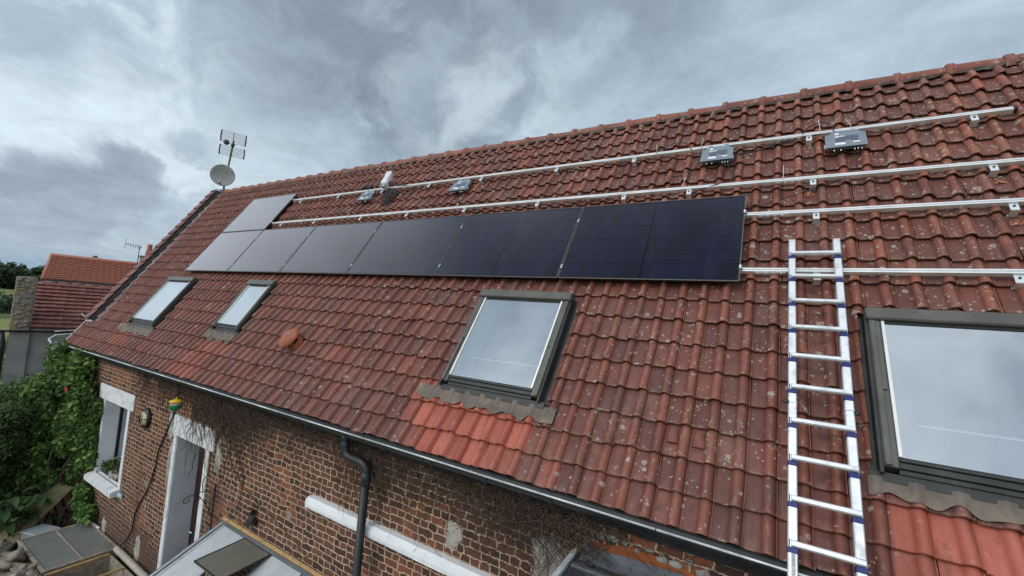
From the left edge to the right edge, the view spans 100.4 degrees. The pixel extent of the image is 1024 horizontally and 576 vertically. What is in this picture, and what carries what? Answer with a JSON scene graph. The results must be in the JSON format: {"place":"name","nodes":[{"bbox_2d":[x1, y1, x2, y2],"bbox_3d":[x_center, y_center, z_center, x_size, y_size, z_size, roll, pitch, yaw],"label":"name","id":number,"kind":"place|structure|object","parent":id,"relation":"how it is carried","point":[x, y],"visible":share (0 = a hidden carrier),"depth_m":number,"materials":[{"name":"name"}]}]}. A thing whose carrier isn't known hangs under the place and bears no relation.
{"place":"outdoors","nodes":[
{"label":"outdoors","id":0,"kind":"place"},
{"bbox_2d":[0,288,64,551],"bbox_3d":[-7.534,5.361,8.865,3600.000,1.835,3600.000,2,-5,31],"label":"ground","id":1,"kind":"structure","parent":0,"point":[4,321],"depth_m":46.10,"materials":[{"name":"grey concrete"}]},
{"bbox_2d":[3,337,7,360],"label":"tall grass","id":2,"kind":"structure","parent":1,"relation":"on","point":[5,347],"depth_m":26.91,"materials":[{"name":"green plant"}]},
{"bbox_2d":[0,294,13,313],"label":"hedge bush","id":3,"kind":"object","parent":1,"relation":"on","point":[6,306],"visible":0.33,"depth_m":65.52,"materials":[{"name":"green plant"}]},
{"bbox_2d":[0,264,21,288],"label":"woodland tree","id":4,"kind":"object","parent":1,"relation":"on","point":[4,276],"visible":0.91,"depth_m":239.41,"materials":[{"name":"green plant"}]},
{"bbox_2d":[0,262,26,286],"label":"woodland tree","id":5,"kind":"object","parent":1,"relation":"on","point":[9,265],"visible":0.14,"depth_m":247.97,"materials":[{"name":"green plant"}]},
{"bbox_2d":[0,267,31,288],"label":"woodland tree","id":6,"kind":"object","parent":1,"relation":"on","point":[16,270],"visible":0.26,"depth_m":245.57,"materials":[{"name":"green plant"}]},
{"bbox_2d":[0,539,43,575],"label":"rubble wall","id":7,"kind":"structure","parent":1,"relation":"on","point":[11,564],"depth_m":6.69,"materials":[{"name":"stone"}]},
{"bbox_2d":[0,369,49,495],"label":"leafy shrub","id":8,"kind":"object","parent":1,"relation":"on","point":[27,376],"visible":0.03,"depth_m":9.72,"materials":[{"name":"green plant"}]},
{"bbox_2d":[0,377,61,510],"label":"bush","id":9,"kind":"object","parent":1,"relation":"on","point":[13,431],"visible":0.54,"depth_m":8.64,"materials":[{"name":"green plant"}]},
{"bbox_2d":[13,266,48,288],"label":"woodland tree","id":10,"kind":"object","parent":1,"relation":"on","point":[35,271],"visible":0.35,"depth_m":244.68,"materials":[{"name":"green plant"}]},
{"bbox_2d":[0,485,63,548],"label":"broadleaf plant","id":11,"kind":"object","parent":1,"relation":"on","point":[7,513],"visible":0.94,"depth_m":7.98,"materials":[{"name":"green plant"}]},
{"bbox_2d":[0,483,71,544],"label":"leaning board","id":12,"kind":"object","parent":1,"relation":"on","point":[55,494],"visible":0.67,"depth_m":8.27,"materials":[{"name":"brown wood"}]},
{"bbox_2d":[34,266,47,280],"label":"woodland tree","id":13,"kind":"object","parent":1,"relation":"on","point":[43,267],"visible":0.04,"depth_m":243.20,"materials":[{"name":"green plant"}]},
{"bbox_2d":[0,276,114,383],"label":"grey outbuilding","id":14,"kind":"structure","parent":1,"relation":"on","point":[42,313],"depth_m":13.53,"materials":[{"name":"tile"}]},
{"bbox_2d":[47,330,73,348],"bbox_3d":[-12.806,3.016,12.077,0.368,3.752,1.016,4,-4,8],"label":"white edged canopy","id":15,"kind":"object","parent":1,"relation":"on","point":[55,339],"visible":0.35,"depth_m":11.95,"materials":[{"name":"paint"}]},
{"bbox_2d":[16,521,117,574],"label":"cold frame","id":16,"kind":"object","parent":1,"relation":"on","point":[55,550],"visible":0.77,"depth_m":7.31,"materials":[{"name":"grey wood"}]},
{"bbox_2d":[44,553,132,575],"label":"open cold frame","id":17,"kind":"object","parent":1,"relation":"on","point":[108,564],"visible":1,"depth_m":6.99,"materials":[{"name":"brown wood"}]},
{"bbox_2d":[148,516,322,575],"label":"glass lean to","id":18,"kind":"object","parent":1,"relation":"on","point":[225,546],"visible":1,"depth_m":5.16,"materials":[{"name":"glass"}]},
{"bbox_2d":[50,53,1023,575],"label":"brick house","id":19,"kind":"structure","parent":1,"relation":"on","point":[654,413],"depth_m":4.08,"materials":[{"name":"ceramic"}]},
{"bbox_2d":[2,337,103,526],"bbox_3d":[-9.221,3.023,8.605,3.313,3.968,1.082,2,-5,31],"label":"climbing vine","id":20,"kind":"object","parent":19,"relation":"attached to","point":[76,414],"visible":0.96,"depth_m":8.60,"materials":[{"name":"green plant"}]},
{"bbox_2d":[83,383,135,498],"bbox_3d":[-7.530,2.838,8.161,1.680,1.815,0.430,2,-5,31],"label":"window","id":21,"kind":"structure","parent":19,"relation":"in","point":[115,400],"depth_m":8.35,"materials":[{"name":"white paint"}]},
{"bbox_2d":[99,457,120,477],"bbox_3d":[-7.574,3.403,8.101,0.449,0.384,0.452,2,-5,31],"label":"potted plant","id":22,"kind":"object","parent":19,"relation":"on","point":[110,468],"visible":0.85,"depth_m":8.05,"materials":[{"name":"green plant"}]},
{"bbox_2d":[114,472,118,479],"bbox_3d":[-7.443,3.553,8.057,0.116,0.100,0.116,2,-5,31],"label":"pot","id":23,"kind":"object","parent":19,"relation":"on","point":[116,476],"visible":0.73,"depth_m":8.02,"materials":[{"name":"ceramic"}]},
{"bbox_2d":[117,490,122,499],"bbox_3d":[-6.987,3.678,7.606,0.206,0.150,0.055,2,-5,31],"label":"ceramic ornament","id":24,"kind":"object","parent":19,"relation":"attached to","point":[119,495],"visible":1,"depth_m":7.57,"materials":[{"name":"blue ceramic"}]},
{"bbox_2d":[113,546,148,575],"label":"pipe","id":25,"kind":"object","parent":19,"relation":"on","point":[128,561],"visible":1,"depth_m":6.96,"materials":[{"name":"plastic"}]},
{"bbox_2d":[138,408,151,427],"bbox_3d":[-6.335,2.242,7.338,0.290,0.342,0.132,2,-5,31],"label":"wall lamp","id":26,"kind":"object","parent":19,"relation":"attached to","point":[145,418],"visible":1,"depth_m":7.29,"materials":[{"name":"beige glass"}]},
{"bbox_2d":[119,384,178,546],"bbox_3d":[-6.058,2.962,7.099,1.418,3.085,0.102,2,-5,31],"label":"wall cable","id":27,"kind":"object","parent":19,"relation":"attached to","point":[151,477],"depth_m":7.06,"materials":[{"name":"black rubber"}]},
{"bbox_2d":[169,384,182,410],"bbox_3d":[-5.056,1.639,6.440,0.184,0.419,0.184,2,-5,31],"label":"bird feeder","id":28,"kind":"object","parent":19,"relation":"hanging from","point":[175,404],"visible":1,"depth_m":6.38,"materials":[{"name":"plastic"}]},
{"bbox_2d":[188,447,204,545],"bbox_3d":[-4.857,3.690,6.746,0.906,2.593,0.105,2,-5,31],"label":"door","id":29,"kind":"structure","parent":19,"relation":"in","point":[200,465],"depth_m":6.94,"materials":[{"name":"metal"}]},
{"bbox_2d":[183,484,215,529],"bbox_3d":[-4.346,3.104,5.900,0.020,0.660,0.391,2,-5,31],"label":"plant bracket","id":30,"kind":"object","parent":19,"relation":"attached to","point":[211,514],"visible":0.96,"depth_m":6.04,"materials":[{"name":"metal"}]},
{"bbox_2d":[210,129,246,188],"bbox_3d":[-8.332,-3.235,12.491,0.490,2.728,0.720,2,-5,31],"label":"antenna mast","id":31,"kind":"object","parent":19,"relation":"attached to","point":[223,175],"visible":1,"depth_m":12.49,"materials":[{"name":"metal"}]},
{"bbox_2d":[243,507,257,525],"bbox_3d":[-3.352,2.942,5.513,0.184,0.248,0.162,3,-4,16],"label":"metal spotlight","id":32,"kind":"object","parent":19,"relation":"attached to","point":[251,520],"visible":0.95,"depth_m":5.46,"materials":[{"name":"grey metal"}]},
{"bbox_2d":[361,185,372,190],"bbox_3d":[-2.836,-1.944,8.366,0.343,0.210,0.130,2,-5,31],"label":"cable coil","id":33,"kind":"object","parent":19,"relation":"on","point":[367,187],"visible":0.82,"depth_m":8.36,"materials":[{"name":"black rubber"}]},
{"bbox_2d":[305,494,492,575],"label":"awning cassette","id":34,"kind":"object","parent":19,"relation":"attached to","point":[435,560],"visible":1,"depth_m":4.17,"materials":[{"name":"white plastic"}]},
{"bbox_2d":[398,183,444,193],"bbox_3d":[-1.612,-1.726,7.477,1.054,0.134,0.041,2,-4,29],"label":"cable","id":35,"kind":"object","parent":19,"relation":"attached to","point":[422,190],"visible":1,"depth_m":7.43,"materials":[{"name":"black rubber"}]},
{"bbox_2d":[130,372,766,575],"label":"dried vine","id":36,"kind":"object","parent":19,"relation":"attached to","point":[223,410],"visible":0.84,"depth_m":4.19,"materials":[{"name":"brown plant"}]},
{"bbox_2d":[554,167,559,175],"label":"roof hook","id":37,"kind":"object","parent":19,"relation":"attached to","point":[556,171],"visible":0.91,"depth_m":6.14,"materials":[{"name":"metal"}]},
{"bbox_2d":[621,194,626,203],"bbox_3d":[1.390,-1.127,5.238,0.052,0.200,0.092,2,-38,31],"label":"roof hook","id":38,"kind":"object","parent":19,"relation":"attached to","point":[623,200],"visible":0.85,"depth_m":5.18,"materials":[{"name":"metal"}]},
{"bbox_2d":[631,157,636,166],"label":"roof hook","id":39,"kind":"object","parent":19,"relation":"attached to","point":[633,162],"visible":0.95,"depth_m":5.57,"materials":[{"name":"metal"}]},
{"bbox_2d":[271,157,1023,224],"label":"mounting rail","id":40,"kind":"object","parent":19,"relation":"attached to","point":[947,167],"visible":0.96,"depth_m":4.62,"materials":[{"name":"metal"}]},
{"bbox_2d":[222,193,297,232],"bbox_3d":[-5.750,-1.694,9.718,1.759,1.140,0.035,2,-38,31],"label":"solar panel","id":41,"kind":"object","parent":40,"relation":"on","point":[259,214],"visible":0.98,"depth_m":9.65,"materials":[{"name":"black glass"}]},
{"bbox_2d":[746,179,839,209],"bbox_3d":[2.781,-0.925,4.259,0.823,0.306,0.016,3,-4,18],"label":"cable","id":42,"kind":"object","parent":40,"relation":"attached to","point":[794,194],"visible":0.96,"depth_m":4.25,"materials":[{"name":"black rubber"}]},
{"bbox_2d":[292,105,1018,201],"bbox_3d":[-0.933,-1.801,7.131,12.785,0.058,0.053,2,-38,31],"label":"mounting rail","id":43,"kind":"object","parent":19,"relation":"attached to","point":[988,112],"visible":0.94,"depth_m":5.00,"materials":[{"name":"metal"}]},
{"bbox_2d":[356,190,375,213],"bbox_3d":[-2.794,-1.622,8.041,0.350,0.606,0.106,2,-42,31],"label":"micro inverter","id":44,"kind":"object","parent":43,"relation":"hanging from","point":[368,195],"visible":1,"depth_m":8.05,"materials":[{"name":"metal"}]},
{"bbox_2d":[379,171,393,188],"bbox_3d":[-2.348,-2.022,7.970,0.242,0.368,0.176,5,-4,-13],"label":"plastic bag","id":45,"kind":"object","parent":43,"relation":"on","point":[386,179],"visible":0.98,"depth_m":7.94,"materials":[{"name":"white plastic"}]},
{"bbox_2d":[380,181,407,205],"bbox_3d":[-2.187,-1.711,7.720,0.687,0.558,0.264,2,-5,31],"label":"cable bundle","id":46,"kind":"object","parent":43,"relation":"hanging from","point":[389,190],"visible":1,"depth_m":7.71,"materials":[{"name":"black rubber"}]},
{"bbox_2d":[449,178,471,206],"bbox_3d":[-0.867,-1.534,6.864,0.350,0.607,0.106,2,-42,31],"label":"micro inverter","id":47,"kind":"object","parent":43,"relation":"hanging from","point":[460,185],"visible":1,"depth_m":6.88,"materials":[{"name":"metal"}]},
{"bbox_2d":[653,142,691,156],"bbox_3d":[2.022,-1.752,5.365,0.459,0.180,0.080,2,-5,31],"label":"cable","id":48,"kind":"object","parent":43,"relation":"hanging from","point":[672,144],"visible":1,"depth_m":5.40,"materials":[{"name":"black rubber"}]},
{"bbox_2d":[700,144,733,180],"bbox_3d":[2.363,-1.441,4.941,0.350,0.606,0.106,2,-42,31],"label":"micro inverter","id":49,"kind":"object","parent":43,"relation":"hanging from","point":[717,154],"visible":1,"depth_m":4.96,"materials":[{"name":"metal"}]},
{"bbox_2d":[693,162,732,192],"bbox_3d":[2.260,-1.257,4.759,0.397,0.392,0.168,5,-4,-5],"label":"cable","id":50,"kind":"object","parent":49,"relation":"hanging from","point":[719,183],"visible":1,"depth_m":4.74,"materials":[{"name":"black rubber"}]},
{"bbox_2d":[733,134,821,154],"bbox_3d":[2.939,-1.591,4.757,0.846,0.153,0.048,2,-4,26],"label":"cable","id":51,"kind":"object","parent":43,"relation":"attached to","point":[770,146],"visible":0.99,"depth_m":4.79,"materials":[{"name":"black rubber"}]},
{"bbox_2d":[802,122,833,134],"bbox_3d":[3.298,-1.719,4.605,0.290,0.174,0.082,2,-5,31],"label":"cable","id":52,"kind":"object","parent":43,"relation":"hanging from","point":[817,123],"visible":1,"depth_m":4.62,"materials":[{"name":"black rubber"}]},
{"bbox_2d":[824,129,867,170],"bbox_3d":[3.377,-1.393,4.320,0.350,0.607,0.106,2,-42,31],"label":"micro inverter","id":53,"kind":"object","parent":43,"relation":"hanging from","point":[845,140],"visible":1,"depth_m":4.34,"materials":[{"name":"metal"}]},
{"bbox_2d":[664,154,698,176],"bbox_3d":[2.040,-1.479,5.131,0.393,0.304,0.103,3,-4,13],"label":"cable","id":54,"kind":"object","parent":19,"relation":"attached to","point":[690,171],"visible":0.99,"depth_m":5.09,"materials":[{"name":"black rubber"}]},
{"bbox_2d":[686,189,691,198],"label":"roof hook","id":55,"kind":"object","parent":19,"relation":"attached to","point":[688,193],"visible":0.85,"depth_m":4.80,"materials":[{"name":"metal"}]},
{"bbox_2d":[805,135,811,146],"bbox_3d":[3.236,-1.639,4.657,0.052,0.200,0.092,2,-38,31],"label":"roof hook","id":56,"kind":"object","parent":19,"relation":"attached to","point":[808,141],"visible":0.94,"depth_m":4.60,"materials":[{"name":"metal"}]},
{"bbox_2d":[809,179,815,190],"bbox_3d":[3.005,-1.070,4.267,0.052,0.200,0.092,2,-38,31],"label":"roof hook","id":57,"kind":"object","parent":19,"relation":"attached to","point":[812,183],"visible":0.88,"depth_m":4.21,"materials":[{"name":"metal"}]},
{"bbox_2d":[812,212,819,224],"bbox_3d":[2.851,-0.692,4.008,0.052,0.200,0.092,2,-38,31],"label":"roof hook","id":58,"kind":"object","parent":19,"relation":"attached to","point":[816,217],"visible":0.91,"depth_m":3.95,"materials":[{"name":"metal"}]},
{"bbox_2d":[813,272,820,285],"bbox_3d":[2.591,-0.122,3.633,0.052,0.200,0.092,2,-38,31],"label":"roof hook","id":59,"kind":"object","parent":19,"relation":"attached to","point":[816,282],"visible":0.63,"depth_m":3.58,"materials":[{"name":"metal"}]},
{"bbox_2d":[782,238,868,575],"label":"ladder","id":60,"kind":"object","parent":19,"relation":"attached to","point":[858,560],"visible":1,"depth_m":2.82,"materials":[{"name":"metal"}]},
{"bbox_2d":[740,268,1023,276],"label":"mounting rail","id":61,"kind":"object","parent":19,"relation":"attached to","point":[919,272],"visible":0.4,"depth_m":3.33,"materials":[{"name":"metal"}]},
{"bbox_2d":[185,230,262,271],"bbox_3d":[-6.144,-0.791,9.114,1.759,1.140,0.035,2,-38,31],"label":"solar panel","id":62,"kind":"object","parent":61,"relation":"attached to","point":[222,252],"visible":0.98,"depth_m":9.06,"materials":[{"name":"black glass"}]},
{"bbox_2d":[227,226,315,272],"bbox_3d":[-4.624,-0.737,8.200,1.759,1.140,0.035,2,-38,31],"label":"solar panel","id":63,"kind":"object","parent":61,"relation":"attached to","point":[270,251],"visible":0.98,"depth_m":8.14,"materials":[{"name":"grey glass"}]},
{"bbox_2d":[279,221,382,274],"bbox_3d":[-3.103,-0.684,7.286,1.759,1.140,0.035,2,-38,31],"label":"solar panel","id":64,"kind":"object","parent":61,"relation":"attached to","point":[337,249],"visible":0.98,"depth_m":7.22,"materials":[{"name":"grey glass"}]},
{"bbox_2d":[346,215,467,276],"bbox_3d":[-1.582,-0.630,6.372,1.759,1.140,0.035,2,-38,31],"label":"solar panel","id":65,"kind":"object","parent":61,"relation":"attached to","point":[415,247],"visible":0.99,"depth_m":6.30,"materials":[{"name":"black glass"}]},
{"bbox_2d":[435,207,582,278],"bbox_3d":[-0.062,-0.577,5.458,1.759,1.140,0.035,2,-38,31],"label":"solar panel","id":66,"kind":"object","parent":61,"relation":"attached to","point":[533,244],"visible":0.98,"depth_m":5.37,"materials":[{"name":"black glass"}]},
{"bbox_2d":[558,195,745,282],"bbox_3d":[1.459,-0.523,4.544,1.759,1.140,0.035,2,-38,31],"label":"solar panel","id":67,"kind":"object","parent":61,"relation":"attached to","point":[693,240],"visible":1,"depth_m":4.45,"materials":[{"name":"black glass"}]},
{"bbox_2d":[744,198,1023,217],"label":"mounting rail","id":68,"kind":"object","parent":19,"relation":"attached to","point":[928,206],"visible":0.48,"depth_m":3.70,"materials":[{"name":"metal"}]},
{"bbox_2d":[967,114,978,127],"bbox_3d":[4.316,-1.601,4.008,0.052,0.200,0.092,2,-38,31],"label":"roof hook","id":69,"kind":"object","parent":19,"relation":"attached to","point":[975,120],"visible":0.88,"depth_m":3.95,"materials":[{"name":"metal"}]},
{"bbox_2d":[986,164,998,177],"bbox_3d":[4.068,-1.033,3.628,0.052,0.200,0.092,2,-38,31],"label":"roof hook","id":70,"kind":"object","parent":19,"relation":"attached to","point":[994,171],"visible":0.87,"depth_m":3.58,"materials":[{"name":"metal"}]},
{"bbox_2d":[1003,202,1019,217],"bbox_3d":[3.925,-0.654,3.362,0.052,0.200,0.092,2,-38,31],"label":"roof hook","id":71,"kind":"object","parent":19,"relation":"attached to","point":[1014,209],"visible":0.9,"depth_m":3.31,"materials":[{"name":"metal"}]},
{"bbox_2d":[1010,274,1023,289],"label":"roof hook","id":72,"kind":"object","parent":19,"relation":"attached to","point":[1019,279],"visible":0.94,"depth_m":2.98,"materials":[{"name":"metal"}]},
{"bbox_2d":[552,540,684,575],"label":"lean to shed","id":73,"kind":"object","parent":1,"relation":"on","point":[569,565],"visible":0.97,"depth_m":3.12,"materials":[{"name":"fabric"}]},
{"bbox_2d":[577,557,626,575],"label":"twig litter","id":74,"kind":"object","parent":73,"relation":"on","point":[587,560],"visible":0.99,"depth_m":3.14,"materials":[{"name":"brown plant"}]},
{"bbox_2d":[19,523,60,538],"bbox_3d":[-8.793,4.709,7.936,0.450,0.430,0.350,4,-4,11],"label":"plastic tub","id":75,"kind":"object","parent":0,"point":[38,529],"visible":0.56,"depth_m":7.92,"materials":[{"name":"white plastic"}]},
{"bbox_2d":[40,244,152,285],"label":"orange roofed house","id":76,"kind":"structure","parent":0,"point":[80,269],"depth_m":20.26,"materials":[{"name":"tile"}]},
{"bbox_2d":[124,241,141,263],"bbox_3d":[-19.226,-1.820,21.648,0.660,1.302,0.116,8,-5,-44],"label":"rooftop antenna","id":77,"kind":"object","parent":76,"relation":"attached to","point":[135,247],"visible":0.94,"depth_m":21.76,"materials":[{"name":"metal"}]},
{"bbox_2d":[0,0,1023,269],"label":"sky","id":78,"kind":"structure","parent":0,"point":[113,113],"materials":[{"name":"grey"}]}
]}

